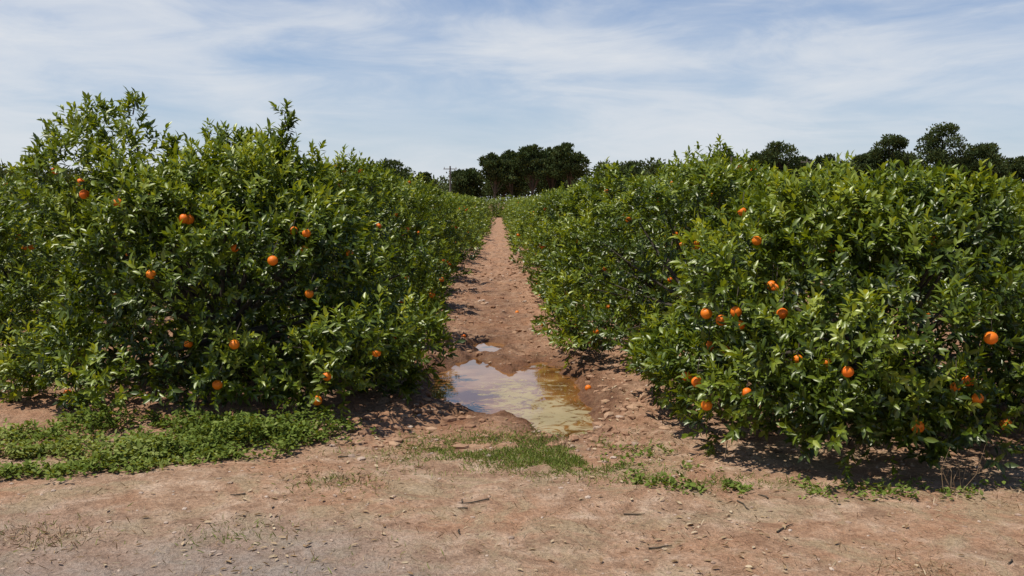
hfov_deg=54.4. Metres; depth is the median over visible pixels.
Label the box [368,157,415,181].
tree
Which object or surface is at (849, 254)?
orange tree
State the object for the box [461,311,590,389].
fallen oranges
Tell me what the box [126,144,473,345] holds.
orange tree
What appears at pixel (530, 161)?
pine tree
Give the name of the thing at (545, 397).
puddle
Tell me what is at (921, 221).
orange tree
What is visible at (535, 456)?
grass patch
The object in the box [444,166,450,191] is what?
utility pole
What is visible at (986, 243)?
orange tree
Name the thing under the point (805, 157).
pine tree
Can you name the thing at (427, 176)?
pine tree
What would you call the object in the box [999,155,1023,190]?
pine tree
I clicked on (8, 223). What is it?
orange tree
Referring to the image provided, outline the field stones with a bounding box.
[329,269,692,462]
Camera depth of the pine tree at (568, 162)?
147.66 m
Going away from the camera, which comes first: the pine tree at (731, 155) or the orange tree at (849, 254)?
the orange tree at (849, 254)
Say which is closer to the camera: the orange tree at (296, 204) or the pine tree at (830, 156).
the orange tree at (296, 204)
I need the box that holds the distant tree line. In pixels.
[0,157,1005,206]
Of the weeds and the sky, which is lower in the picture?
the weeds
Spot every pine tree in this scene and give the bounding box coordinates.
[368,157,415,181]
[413,171,434,188]
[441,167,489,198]
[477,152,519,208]
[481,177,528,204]
[501,149,524,196]
[511,144,551,196]
[522,175,566,193]
[540,145,562,189]
[550,142,591,187]
[613,160,650,181]
[710,150,750,179]
[747,151,775,176]
[756,140,805,180]
[796,155,814,188]
[808,153,843,179]
[845,154,876,180]
[866,133,918,183]
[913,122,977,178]
[950,155,973,176]
[961,142,1012,184]
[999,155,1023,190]
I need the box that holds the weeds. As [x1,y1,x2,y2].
[600,438,1023,501]
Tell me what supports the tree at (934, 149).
on the ground at (202, 481)
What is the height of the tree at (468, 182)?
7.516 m
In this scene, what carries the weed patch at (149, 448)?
on the ground at (202, 481)
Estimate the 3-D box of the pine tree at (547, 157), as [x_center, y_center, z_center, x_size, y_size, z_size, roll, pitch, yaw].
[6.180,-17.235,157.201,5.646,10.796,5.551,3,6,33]
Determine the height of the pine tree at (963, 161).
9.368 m
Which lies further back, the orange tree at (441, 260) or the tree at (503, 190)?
the tree at (503, 190)
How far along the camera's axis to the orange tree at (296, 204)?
7.86 m
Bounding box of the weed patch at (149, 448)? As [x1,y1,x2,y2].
[0,395,378,481]
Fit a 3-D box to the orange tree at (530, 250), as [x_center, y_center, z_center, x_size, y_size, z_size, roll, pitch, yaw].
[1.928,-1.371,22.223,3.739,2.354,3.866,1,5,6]
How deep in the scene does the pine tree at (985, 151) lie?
148.45 m
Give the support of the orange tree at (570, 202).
on the ground at (202, 481)
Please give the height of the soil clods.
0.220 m
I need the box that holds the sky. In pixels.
[0,0,1023,199]
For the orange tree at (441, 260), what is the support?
on the ground at (202, 481)
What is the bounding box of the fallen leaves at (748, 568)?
[4,298,1023,575]
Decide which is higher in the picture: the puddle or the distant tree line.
the distant tree line
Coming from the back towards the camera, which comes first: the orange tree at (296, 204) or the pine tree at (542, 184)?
the pine tree at (542, 184)
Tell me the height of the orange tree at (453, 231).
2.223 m
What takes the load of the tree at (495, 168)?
on the ground at (202, 481)
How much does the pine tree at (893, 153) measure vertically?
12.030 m
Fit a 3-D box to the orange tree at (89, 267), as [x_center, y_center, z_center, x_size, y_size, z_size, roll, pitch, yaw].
[-6.203,-0.752,15.720,3.403,2.224,3.308,-1,5,-10]
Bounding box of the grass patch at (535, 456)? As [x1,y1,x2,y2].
[0,414,925,575]
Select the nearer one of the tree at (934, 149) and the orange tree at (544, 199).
the orange tree at (544, 199)
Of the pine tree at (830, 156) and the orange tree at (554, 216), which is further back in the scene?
the pine tree at (830, 156)
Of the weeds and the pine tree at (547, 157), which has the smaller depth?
the weeds
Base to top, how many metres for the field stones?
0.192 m
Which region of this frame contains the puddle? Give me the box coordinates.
[427,342,593,436]
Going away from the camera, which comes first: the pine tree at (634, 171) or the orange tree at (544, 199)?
the orange tree at (544, 199)
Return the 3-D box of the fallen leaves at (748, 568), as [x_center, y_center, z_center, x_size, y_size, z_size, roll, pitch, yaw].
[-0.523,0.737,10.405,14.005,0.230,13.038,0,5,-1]
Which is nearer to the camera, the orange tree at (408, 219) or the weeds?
the weeds
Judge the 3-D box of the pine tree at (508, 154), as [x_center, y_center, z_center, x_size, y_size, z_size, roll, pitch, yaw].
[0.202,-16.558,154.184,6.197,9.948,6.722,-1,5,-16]
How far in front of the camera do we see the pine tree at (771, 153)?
148.70 m
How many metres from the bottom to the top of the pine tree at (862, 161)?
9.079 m
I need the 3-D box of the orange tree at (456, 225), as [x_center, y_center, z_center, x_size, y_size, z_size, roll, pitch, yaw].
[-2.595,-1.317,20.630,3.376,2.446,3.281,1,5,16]
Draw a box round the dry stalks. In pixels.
[940,444,985,492]
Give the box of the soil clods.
[298,254,702,448]
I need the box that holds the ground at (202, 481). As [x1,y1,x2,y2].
[0,203,1023,575]
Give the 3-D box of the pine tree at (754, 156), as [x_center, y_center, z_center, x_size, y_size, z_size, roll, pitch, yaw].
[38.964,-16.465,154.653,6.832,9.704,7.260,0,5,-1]
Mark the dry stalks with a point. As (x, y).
(956, 473)
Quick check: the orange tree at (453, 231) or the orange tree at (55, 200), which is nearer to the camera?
the orange tree at (55, 200)
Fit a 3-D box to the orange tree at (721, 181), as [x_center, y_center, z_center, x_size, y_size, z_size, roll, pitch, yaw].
[1.988,-0.429,10.498,3.606,2.442,3.710,1,5,7]
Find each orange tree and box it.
[0,87,465,423]
[0,169,157,335]
[0,192,87,359]
[4,178,211,314]
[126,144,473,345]
[232,153,456,314]
[291,171,458,288]
[375,167,469,272]
[378,184,465,269]
[513,172,690,279]
[514,173,672,272]
[525,178,711,301]
[529,158,799,328]
[531,134,877,368]
[611,150,1023,488]
[829,207,1020,304]
[892,172,1023,326]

